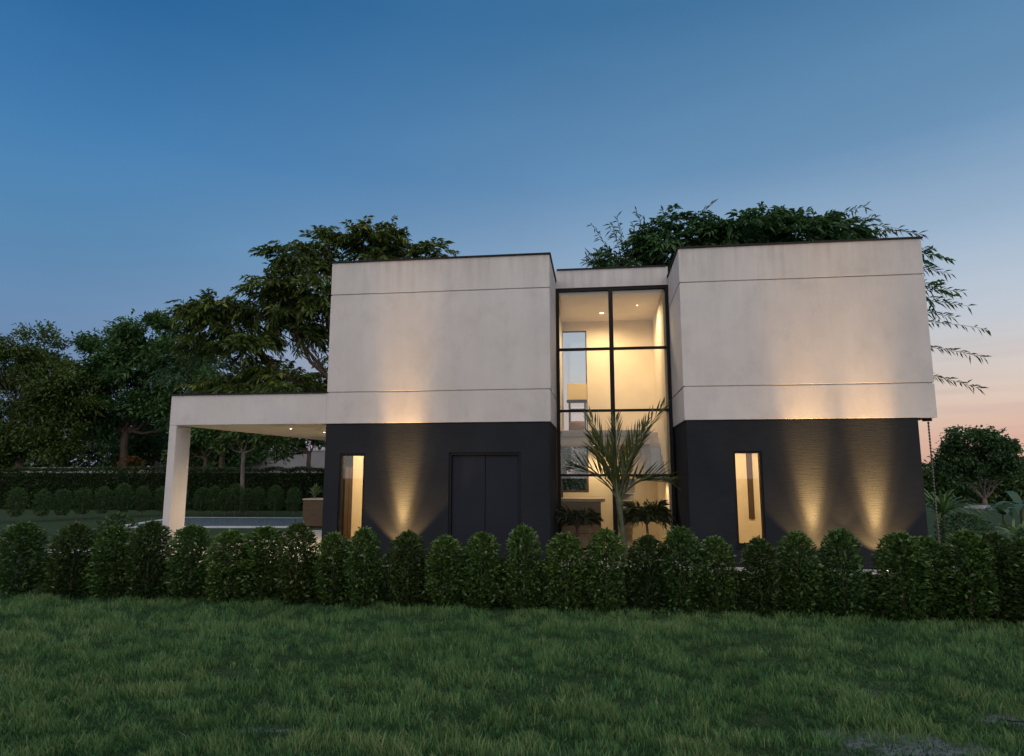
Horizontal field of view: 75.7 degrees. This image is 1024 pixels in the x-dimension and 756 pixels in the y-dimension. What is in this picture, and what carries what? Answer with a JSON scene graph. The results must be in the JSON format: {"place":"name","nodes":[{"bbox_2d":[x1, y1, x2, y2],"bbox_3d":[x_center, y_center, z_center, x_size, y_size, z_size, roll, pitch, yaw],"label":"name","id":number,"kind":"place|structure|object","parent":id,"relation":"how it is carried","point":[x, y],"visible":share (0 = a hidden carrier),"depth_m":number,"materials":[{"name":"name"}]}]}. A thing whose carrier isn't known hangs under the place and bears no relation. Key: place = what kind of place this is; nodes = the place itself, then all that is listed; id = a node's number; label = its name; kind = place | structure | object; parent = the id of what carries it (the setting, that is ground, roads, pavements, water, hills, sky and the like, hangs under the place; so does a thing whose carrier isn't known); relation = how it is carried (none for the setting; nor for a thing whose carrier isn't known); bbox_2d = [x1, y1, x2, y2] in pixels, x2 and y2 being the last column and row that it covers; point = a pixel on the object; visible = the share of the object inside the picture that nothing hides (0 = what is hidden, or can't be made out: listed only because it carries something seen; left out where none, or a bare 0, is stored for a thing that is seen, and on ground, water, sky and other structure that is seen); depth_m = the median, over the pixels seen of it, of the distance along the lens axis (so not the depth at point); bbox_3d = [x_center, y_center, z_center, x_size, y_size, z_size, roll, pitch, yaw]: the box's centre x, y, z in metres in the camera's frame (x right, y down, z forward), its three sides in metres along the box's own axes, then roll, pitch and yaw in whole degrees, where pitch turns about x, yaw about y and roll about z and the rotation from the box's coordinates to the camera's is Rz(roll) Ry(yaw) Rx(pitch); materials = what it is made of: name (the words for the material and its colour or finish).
{"place":"outdoors","nodes":[
{"label":"outdoors","id":0,"kind":"place"},
{"bbox_2d":[0,477,1023,755],"bbox_3d":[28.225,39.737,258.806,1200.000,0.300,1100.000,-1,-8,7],"label":"ground","id":1,"kind":"structure","parent":0,"point":[52,523],"depth_m":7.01,"materials":[{"name":"green plant"}]},
{"bbox_2d":[3,487,28,521],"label":"round shrub","id":2,"kind":"object","parent":1,"relation":"on","point":[18,490],"visible":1,"depth_m":24.50,"materials":[{"name":"green plant"}]},
{"bbox_2d":[0,520,49,597],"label":"hedge shrub","id":3,"kind":"object","parent":1,"relation":"on","point":[28,532],"visible":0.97,"depth_m":11.06,"materials":[{"name":"green plant"}]},
{"bbox_2d":[30,489,53,520],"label":"round shrub","id":4,"kind":"object","parent":1,"relation":"on","point":[41,505],"visible":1,"depth_m":25.02,"materials":[{"name":"green plant"}]},
{"bbox_2d":[33,552,79,593],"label":"shrub","id":5,"kind":"object","parent":1,"relation":"on","point":[41,577],"visible":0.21,"depth_m":11.13,"materials":[{"name":"green plant"}]},
{"bbox_2d":[0,319,114,472],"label":"olive tree","id":6,"kind":"object","parent":1,"relation":"on","point":[35,412],"visible":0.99,"depth_m":37.58,"materials":[{"name":"green plant"}]},
{"bbox_2d":[52,488,73,519],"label":"round shrub","id":7,"kind":"object","parent":1,"relation":"on","point":[61,511],"visible":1,"depth_m":25.56,"materials":[{"name":"green plant"}]},
{"bbox_2d":[43,521,97,597],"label":"hedge shrub","id":8,"kind":"object","parent":1,"relation":"on","point":[68,535],"visible":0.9,"depth_m":10.93,"materials":[{"name":"green plant"}]},
{"bbox_2d":[72,487,93,518],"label":"round shrub","id":9,"kind":"object","parent":1,"relation":"on","point":[83,491],"visible":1,"depth_m":26.11,"materials":[{"name":"green plant"}]},
{"bbox_2d":[76,558,117,596],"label":"shrub","id":10,"kind":"object","parent":1,"relation":"on","point":[86,592],"visible":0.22,"depth_m":10.97,"materials":[{"name":"green plant"}]},
{"bbox_2d":[93,486,113,518],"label":"round shrub","id":11,"kind":"object","parent":1,"relation":"on","point":[103,500],"visible":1,"depth_m":26.64,"materials":[{"name":"green plant"}]},
{"bbox_2d":[82,525,138,598],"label":"hedge shrub","id":12,"kind":"object","parent":1,"relation":"on","point":[114,537],"visible":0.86,"depth_m":10.84,"materials":[{"name":"green plant"}]},
{"bbox_2d":[92,511,139,565],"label":"leafy bush","id":13,"kind":"object","parent":1,"relation":"on","point":[121,515],"visible":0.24,"depth_m":11.86,"materials":[{"name":"green plant"}]},
{"bbox_2d":[112,483,134,512],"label":"round shrub","id":14,"kind":"object","parent":1,"relation":"on","point":[122,497],"visible":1,"depth_m":27.31,"materials":[{"name":"green plant"}]},
{"bbox_2d":[132,486,152,515],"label":"round shrub","id":15,"kind":"object","parent":1,"relation":"on","point":[143,498],"visible":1,"depth_m":27.93,"materials":[{"name":"green plant"}]},
{"bbox_2d":[121,517,172,599],"bbox_3d":[-5.994,2.986,10.854,0.817,1.342,0.793,0,-8,3],"label":"hedge shrub","id":16,"kind":"object","parent":1,"relation":"on","point":[146,531],"visible":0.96,"depth_m":10.72,"materials":[{"name":"green plant"}]},
{"bbox_2d":[64,308,230,472],"bbox_3d":[-22.639,1.565,40.156,12.013,12.306,5.596,-1,-8,7],"label":"broad tree","id":17,"kind":"object","parent":1,"relation":"on","point":[121,356],"visible":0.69,"depth_m":39.34,"materials":[{"name":"green plant"}]},
{"bbox_2d":[153,486,164,515],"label":"round shrub","id":18,"kind":"object","parent":1,"relation":"on","point":[159,503],"visible":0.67,"depth_m":28.27,"materials":[{"name":"green plant"}]},
{"bbox_2d":[0,466,323,510],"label":"tall hedge","id":19,"kind":"object","parent":1,"relation":"on","point":[35,481],"visible":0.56,"depth_m":33.08,"materials":[{"name":"green plant"}]},
{"bbox_2d":[150,554,197,597],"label":"shrub","id":20,"kind":"object","parent":1,"relation":"on","point":[165,589],"visible":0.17,"depth_m":10.81,"materials":[{"name":"green plant"}]},
{"bbox_2d":[23,422,324,472],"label":"distant wood","id":21,"kind":"object","parent":1,"relation":"on","point":[90,457],"visible":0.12,"depth_m":52.98,"materials":[{"name":"green plant"}]},
{"bbox_2d":[85,414,272,472],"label":"background tree","id":22,"kind":"object","parent":1,"relation":"on","point":[146,446],"visible":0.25,"depth_m":43.46,"materials":[{"name":"green plant"}]},
{"bbox_2d":[162,522,216,599],"bbox_3d":[-5.286,3.003,10.774,0.777,1.260,0.872,-7,-11,39],"label":"hedge shrub","id":23,"kind":"object","parent":1,"relation":"on","point":[193,533],"visible":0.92,"depth_m":10.65,"materials":[{"name":"green plant"}]},
{"bbox_2d":[192,487,209,515],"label":"round shrub","id":24,"kind":"object","parent":1,"relation":"on","point":[203,497],"visible":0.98,"depth_m":28.40,"materials":[{"name":"green plant"}]},
{"bbox_2d":[160,422,245,472],"bbox_3d":[-16.333,4.388,35.136,5.059,5.239,3.889,-4,-9,26],"label":"tree","id":25,"kind":"object","parent":1,"relation":"on","point":[197,441],"visible":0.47,"depth_m":34.87,"materials":[{"name":"green plant"}]},
{"bbox_2d":[204,486,222,515],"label":"round shrub","id":26,"kind":"object","parent":1,"relation":"on","point":[214,490],"visible":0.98,"depth_m":28.39,"materials":[{"name":"green plant"}]},
{"bbox_2d":[144,351,282,472],"bbox_3d":[-14.049,2.707,35.123,10.867,8.561,5.155,-1,-8,7],"label":"pool tree","id":27,"kind":"object","parent":1,"relation":"on","point":[168,373],"visible":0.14,"depth_m":35.16,"materials":[{"name":"green plant"}]},
{"bbox_2d":[125,517,301,527],"bbox_3d":[-10.484,5.396,24.258,6.503,0.220,4.882,0,-8,1],"label":"pool coping","id":28,"kind":"object","parent":1,"relation":"on","point":[222,526],"visible":0.06,"depth_m":21.93,"materials":[{"name":"white stone"}]},
{"bbox_2d":[134,518,301,525],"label":"pool water","id":29,"kind":"structure","parent":28,"relation":"in","point":[242,521],"depth_m":24.13,"materials":[{"name":"blue liquid"}]},
{"bbox_2d":[199,528,252,602],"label":"hedge shrub","id":30,"kind":"object","parent":1,"relation":"on","point":[224,550],"visible":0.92,"depth_m":10.46,"materials":[{"name":"green plant"}]},
{"bbox_2d":[225,483,244,515],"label":"round shrub","id":31,"kind":"object","parent":1,"relation":"on","point":[235,497],"visible":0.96,"depth_m":28.31,"materials":[{"name":"green plant"}]},
{"bbox_2d":[154,449,324,472],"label":"garden wall","id":32,"kind":"structure","parent":1,"relation":"on","point":[317,458],"depth_m":43.15,"materials":[{"name":"white stone"}]},
{"bbox_2d":[238,488,254,515],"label":"round shrub","id":33,"kind":"object","parent":1,"relation":"on","point":[246,496],"visible":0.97,"depth_m":28.30,"materials":[{"name":"green plant"}]},
{"bbox_2d":[205,430,298,513],"bbox_3d":[-11.958,3.907,30.195,4.162,4.747,2.662,-1,-8,7],"label":"slender tree","id":34,"kind":"object","parent":1,"relation":"on","point":[250,443],"visible":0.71,"depth_m":30.08,"materials":[{"name":"green plant"}]},
{"bbox_2d":[249,486,266,515],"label":"round shrub","id":35,"kind":"object","parent":1,"relation":"on","point":[259,501],"visible":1,"depth_m":28.30,"materials":[{"name":"green plant"}]},
{"bbox_2d":[236,524,288,601],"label":"hedge shrub","id":36,"kind":"object","parent":1,"relation":"on","point":[259,536],"visible":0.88,"depth_m":10.50,"materials":[{"name":"green plant"}]},
{"bbox_2d":[265,485,284,515],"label":"round shrub","id":37,"kind":"object","parent":1,"relation":"on","point":[278,499],"visible":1,"depth_m":28.28,"materials":[{"name":"green plant"}]},
{"bbox_2d":[234,433,324,472],"bbox_3d":[-12.244,4.476,35.199,5.692,5.079,2.923,-1,-8,7],"label":"crooked tree","id":38,"kind":"object","parent":1,"relation":"on","point":[301,445],"visible":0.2,"depth_m":34.86,"materials":[{"name":"green plant"}]},
{"bbox_2d":[285,487,301,515],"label":"round shrub","id":39,"kind":"object","parent":1,"relation":"on","point":[292,498],"visible":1,"depth_m":28.22,"materials":[{"name":"green plant"}]},
{"bbox_2d":[273,520,318,604],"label":"hedge shrub","id":40,"kind":"object","parent":1,"relation":"on","point":[304,534],"visible":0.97,"depth_m":10.42,"materials":[{"name":"green plant"}]},
{"bbox_2d":[159,215,459,393],"bbox_3d":[-6.809,-0.298,23.814,11.802,11.361,4.448,-1,-8,3],"label":"spreading tree","id":41,"kind":"object","parent":1,"relation":"on","point":[298,306],"visible":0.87,"depth_m":23.36,"materials":[{"name":"green plant"}]},
{"bbox_2d":[302,498,322,526],"bbox_3d":[-6.606,4.601,22.626,0.890,0.919,0.890,-1,-8,7],"label":"square planter","id":42,"kind":"object","parent":1,"relation":"on","point":[312,511],"visible":0.45,"depth_m":22.22,"materials":[{"name":"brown wood"}]},
{"bbox_2d":[298,553,337,602],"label":"shrub","id":43,"kind":"object","parent":1,"relation":"on","point":[313,596],"visible":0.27,"depth_m":10.53,"materials":[{"name":"green plant"}]},
{"bbox_2d":[311,531,351,604],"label":"hedge shrub","id":44,"kind":"object","parent":1,"relation":"on","point":[327,551],"visible":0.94,"depth_m":10.37,"materials":[{"name":"green plant"}]},
{"bbox_2d":[342,526,383,607],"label":"hedge shrub","id":45,"kind":"object","parent":1,"relation":"on","point":[359,544],"visible":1,"depth_m":10.20,"materials":[{"name":"green plant"}]},
{"bbox_2d":[366,552,409,603],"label":"shrub","id":46,"kind":"object","parent":1,"relation":"on","point":[383,593],"visible":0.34,"depth_m":10.43,"materials":[{"name":"green plant"}]},
{"bbox_2d":[387,529,428,606],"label":"hedge shrub","id":47,"kind":"object","parent":1,"relation":"on","point":[407,554],"visible":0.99,"depth_m":10.14,"materials":[{"name":"green plant"}]},
{"bbox_2d":[408,556,451,604],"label":"shrub","id":48,"kind":"object","parent":1,"relation":"on","point":[423,596],"visible":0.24,"depth_m":10.30,"materials":[{"name":"green plant"}]},
{"bbox_2d":[423,534,467,607],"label":"hedge shrub","id":49,"kind":"object","parent":1,"relation":"on","point":[440,548],"visible":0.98,"depth_m":10.08,"materials":[{"name":"green plant"}]},
{"bbox_2d":[444,554,486,606],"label":"shrub","id":50,"kind":"object","parent":1,"relation":"on","point":[463,598],"visible":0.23,"depth_m":10.21,"materials":[{"name":"green plant"}]},
{"bbox_2d":[460,531,503,609],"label":"hedge shrub","id":51,"kind":"object","parent":1,"relation":"on","point":[488,542],"visible":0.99,"depth_m":10.05,"materials":[{"name":"green plant"}]},
{"bbox_2d":[480,557,525,608],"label":"shrub","id":52,"kind":"object","parent":1,"relation":"on","point":[500,600],"visible":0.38,"depth_m":10.13,"materials":[{"name":"green plant"}]},
{"bbox_2d":[500,523,543,609],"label":"hedge shrub","id":53,"kind":"object","parent":1,"relation":"on","point":[521,535],"visible":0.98,"depth_m":9.97,"materials":[{"name":"green plant"}]},
{"bbox_2d":[525,560,564,608],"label":"shrub","id":54,"kind":"object","parent":1,"relation":"on","point":[543,598],"visible":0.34,"depth_m":10.03,"materials":[{"name":"green plant"}]},
{"bbox_2d":[165,530,957,574],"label":"terrace","id":55,"kind":"structure","parent":1,"relation":"on","point":[318,533],"depth_m":14.26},
{"bbox_2d":[160,236,936,569],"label":"modern house","id":56,"kind":"structure","parent":55,"relation":"on","point":[802,372],"depth_m":13.45,"materials":[{"name":"paint"}]},
{"bbox_2d":[342,467,352,540],"bbox_3d":[-3.560,2.859,14.160,0.068,1.878,0.480,-1,-8,7],"label":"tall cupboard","id":57,"kind":"object","parent":56,"relation":"on","point":[347,501],"visible":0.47,"depth_m":14.14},
{"bbox_2d":[337,454,364,545],"bbox_3d":[-3.331,2.519,13.685,0.600,1.878,0.172,-1,-8,7],"label":"window","id":58,"kind":"structure","parent":56,"relation":"in","point":[339,524],"depth_m":13.72,"materials":[{"name":"clear glass"}]},
{"bbox_2d":[451,455,484,558],"bbox_3d":[-0.887,2.638,13.401,0.683,2.117,0.045,-1,-8,7],"label":"door","id":59,"kind":"structure","parent":56,"relation":"in","point":[468,471],"depth_m":13.41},
{"bbox_2d":[485,455,518,560],"bbox_3d":[-0.198,2.625,13.313,0.683,2.117,0.045,-1,-8,7],"label":"door","id":60,"kind":"structure","parent":56,"relation":"in","point":[502,471],"depth_m":13.32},
{"bbox_2d":[567,383,586,429],"bbox_3d":[1.767,0.833,17.900,0.540,1.328,0.390,-1,-8,7],"label":"chair","id":61,"kind":"object","parent":56,"relation":"on","point":[576,393],"visible":0.82,"depth_m":17.78,"materials":[{"name":"fabric"}]},
{"bbox_2d":[556,285,676,550],"bbox_3d":[2.360,0.871,15.224,2.638,6.084,0.100,-1,-8,7],"label":"window","id":62,"kind":"structure","parent":56,"relation":"in","point":[611,348],"depth_m":15.28,"materials":[{"name":"black metal"}]},
{"bbox_2d":[650,446,661,473],"bbox_3d":[3.418,1.952,15.676,0.260,0.645,0.030,-1,-8,7],"label":"picture frame","id":63,"kind":"object","parent":56,"relation":"on","point":[655,453],"visible":0.95,"depth_m":15.68,"materials":[{"name":"paper"}]},
{"bbox_2d":[733,451,766,547],"bbox_3d":[4.563,2.326,12.678,0.580,1.828,0.172,-1,-8,7],"label":"window","id":64,"kind":"structure","parent":56,"relation":"in","point":[739,545],"depth_m":12.66,"materials":[{"name":"clear glass"}]},
{"bbox_2d":[746,453,754,518],"bbox_3d":[5.671,2.524,15.667,0.130,1.620,0.040,-1,-8,7],"label":"wall mirror","id":65,"kind":"object","parent":56,"relation":"attached to","point":[750,486],"depth_m":15.64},
{"bbox_2d":[922,418,939,541],"bbox_3d":[7.965,2.174,12.434,0.135,2.815,0.100,-1,-8,7],"label":"rain chain","id":66,"kind":"object","parent":56,"relation":"hanging from","point":[931,457],"visible":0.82,"depth_m":12.47,"materials":[{"name":"black metal"}]},
{"bbox_2d":[554,504,604,548],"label":"potted palm","id":67,"kind":"object","parent":55,"relation":"on","point":[570,518],"visible":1,"depth_m":14.18,"materials":[{"name":"green plant"}]},
{"bbox_2d":[617,498,675,534],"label":"potted palm","id":68,"kind":"object","parent":55,"relation":"on","point":[647,514],"visible":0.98,"depth_m":13.92,"materials":[{"name":"green plant"}]},
{"bbox_2d":[542,531,589,612],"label":"hedge shrub","id":69,"kind":"object","parent":1,"relation":"on","point":[563,540],"visible":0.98,"depth_m":9.81,"materials":[{"name":"green plant"}]},
{"bbox_2d":[563,428,586,489],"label":"distant wood","id":70,"kind":"object","parent":1,"relation":"on","point":[573,481],"visible":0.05,"depth_m":42.02,"materials":[{"name":"green plant"}]},
{"bbox_2d":[562,559,609,608],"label":"shrub","id":71,"kind":"object","parent":1,"relation":"on","point":[587,602],"visible":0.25,"depth_m":9.98,"materials":[{"name":"green plant"}]},
{"bbox_2d":[580,527,628,613],"bbox_3d":[1.390,2.877,9.859,0.744,1.290,0.661,0,-8,-1],"label":"hedge shrub","id":72,"kind":"object","parent":1,"relation":"on","point":[609,537],"visible":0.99,"depth_m":9.78,"materials":[{"name":"green plant"}]},
{"bbox_2d":[561,397,680,565],"bbox_3d":[1.938,1.955,11.774,2.135,3.228,1.163,-1,-8,7],"label":"garden palm","id":73,"kind":"object","parent":1,"relation":"on","point":[623,468],"visible":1,"depth_m":11.65,"materials":[{"name":"green plant"}]},
{"bbox_2d":[607,566,646,608],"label":"shrub","id":74,"kind":"object","parent":1,"relation":"on","point":[628,599],"visible":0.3,"depth_m":9.92,"materials":[{"name":"green plant"}]},
{"bbox_2d":[624,532,668,612],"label":"hedge shrub","id":75,"kind":"object","parent":1,"relation":"on","point":[651,556],"visible":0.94,"depth_m":9.73,"materials":[{"name":"green plant"}]},
{"bbox_2d":[641,563,684,609],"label":"shrub","id":76,"kind":"object","parent":1,"relation":"on","point":[667,602],"visible":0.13,"depth_m":9.81,"materials":[{"name":"green plant"}]},
{"bbox_2d":[657,524,704,615],"bbox_3d":[2.503,2.825,9.725,0.722,1.312,0.699,-2,-8,12],"label":"hedge shrub","id":77,"kind":"object","parent":1,"relation":"on","point":[684,536],"visible":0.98,"depth_m":9.63,"materials":[{"name":"green plant"}]},
{"bbox_2d":[681,571,719,612],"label":"shrub","id":78,"kind":"object","parent":1,"relation":"on","point":[701,604],"visible":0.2,"depth_m":9.71,"materials":[{"name":"green plant"}]},
{"bbox_2d":[693,535,739,614],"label":"hedge shrub","id":79,"kind":"object","parent":1,"relation":"on","point":[720,552],"visible":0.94,"depth_m":9.58,"materials":[{"name":"green plant"}]},
{"bbox_2d":[714,569,754,612],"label":"shrub","id":80,"kind":"object","parent":1,"relation":"on","point":[740,601],"visible":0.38,"depth_m":9.68,"materials":[{"name":"green plant"}]},
{"bbox_2d":[737,534,784,616],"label":"hedge shrub","id":81,"kind":"object","parent":1,"relation":"on","point":[768,564],"visible":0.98,"depth_m":9.46,"materials":[{"name":"green plant"}]},
{"bbox_2d":[752,566,803,613],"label":"shrub","id":82,"kind":"object","parent":1,"relation":"on","point":[784,608],"visible":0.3,"depth_m":9.56,"materials":[{"name":"green plant"}]},
{"bbox_2d":[580,199,990,393],"bbox_3d":[8.430,-0.553,20.768,12.477,10.864,4.245,-1,-8,7],"label":"feathery tree","id":83,"kind":"object","parent":1,"relation":"on","point":[650,245],"visible":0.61,"depth_m":20.67,"materials":[{"name":"green plant"}]},
{"bbox_2d":[774,530,823,614],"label":"hedge shrub","id":84,"kind":"object","parent":1,"relation":"on","point":[793,540],"visible":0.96,"depth_m":9.50,"materials":[{"name":"green plant"}]},
{"bbox_2d":[795,567,842,615],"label":"shrub","id":85,"kind":"object","parent":1,"relation":"on","point":[826,609],"visible":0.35,"depth_m":9.51,"materials":[{"name":"green plant"}]},
{"bbox_2d":[817,528,871,617],"bbox_3d":[4.772,2.822,9.502,0.722,1.305,0.659,-4,-9,23],"label":"hedge shrub","id":86,"kind":"object","parent":1,"relation":"on","point":[835,536],"visible":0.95,"depth_m":9.41,"materials":[{"name":"green plant"}]},
{"bbox_2d":[843,570,891,617],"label":"shrub","id":87,"kind":"object","parent":1,"relation":"on","point":[874,604],"visible":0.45,"depth_m":9.47,"materials":[{"name":"green plant"}]},
{"bbox_2d":[868,530,937,622],"bbox_3d":[5.536,2.791,9.284,0.876,1.281,0.776,-1,-8,10],"label":"hedge shrub","id":88,"kind":"object","parent":1,"relation":"on","point":[894,542],"visible":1,"depth_m":9.20,"materials":[{"name":"green plant"}]},
{"bbox_2d":[901,535,963,621],"bbox_3d":[5.911,2.841,9.344,0.864,1.233,0.767,7,-11,-39],"label":"hedge shrub","id":89,"kind":"object","parent":1,"relation":"on","point":[933,546],"visible":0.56,"depth_m":9.19,"materials":[{"name":"green plant"}]},
{"bbox_2d":[922,462,986,503],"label":"screen tree","id":90,"kind":"object","parent":1,"relation":"on","point":[927,476],"visible":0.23,"depth_m":41.20,"materials":[{"name":"green plant"}]},
{"bbox_2d":[924,489,1001,541],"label":"spiky plant","id":91,"kind":"object","parent":1,"relation":"on","point":[944,507],"visible":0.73,"depth_m":14.77,"materials":[{"name":"green plant"}]},
{"bbox_2d":[933,511,997,551],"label":"garden bush","id":92,"kind":"object","parent":1,"relation":"on","point":[959,515],"visible":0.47,"depth_m":13.46,"materials":[{"name":"green plant"}]},
{"bbox_2d":[936,527,1003,624],"bbox_3d":[6.402,2.762,9.189,0.811,1.336,0.816,4,-9,-26],"label":"hedge shrub","id":93,"kind":"object","parent":1,"relation":"on","point":[967,539],"visible":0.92,"depth_m":9.07,"materials":[{"name":"green plant"}]},
{"bbox_2d":[924,450,1023,503],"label":"screen tree","id":94,"kind":"object","parent":1,"relation":"on","point":[990,498],"visible":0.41,"depth_m":40.93,"materials":[{"name":"green plant"}]},
{"bbox_2d":[927,424,1023,504],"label":"rounded tree","id":95,"kind":"object","parent":1,"relation":"on","point":[989,454],"visible":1,"depth_m":34.36,"materials":[{"name":"green plant"}]},
{"bbox_2d":[964,528,1023,622],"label":"hedge shrub","id":96,"kind":"object","parent":1,"relation":"on","point":[998,541],"visible":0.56,"depth_m":9.06,"materials":[{"name":"green plant"}]},
{"bbox_2d":[979,504,1014,524],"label":"broad leaf plant","id":97,"kind":"object","parent":1,"relation":"on","point":[1003,509],"visible":0.84,"depth_m":22.79,"materials":[{"name":"green plant"}]},
{"bbox_2d":[986,491,1023,526],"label":"broad leaf plant","id":98,"kind":"object","parent":1,"relation":"on","point":[1017,502],"visible":0.94,"depth_m":17.36,"materials":[{"name":"green plant"}]},
{"bbox_2d":[999,536,1023,621],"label":"hedge shrub","id":99,"kind":"object","parent":1,"relation":"on","point":[1020,541],"visible":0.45,"depth_m":9.11,"materials":[{"name":"green plant"}]},
{"bbox_2d":[0,0,1023,473],"label":"sky","id":100,"kind":"structure","parent":0,"point":[147,147],"materials":[{"name":"blue"}]},
{"bbox_2d":[561,498,604,546],"bbox_3d":[1.706,3.526,16.170,1.160,1.138,0.630,-1,-8,7],"label":"reception counter","id":101,"kind":"object","parent":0,"point":[586,532],"visible":0.38,"depth_m":15.93,"materials":[{"name":"brown wood"}]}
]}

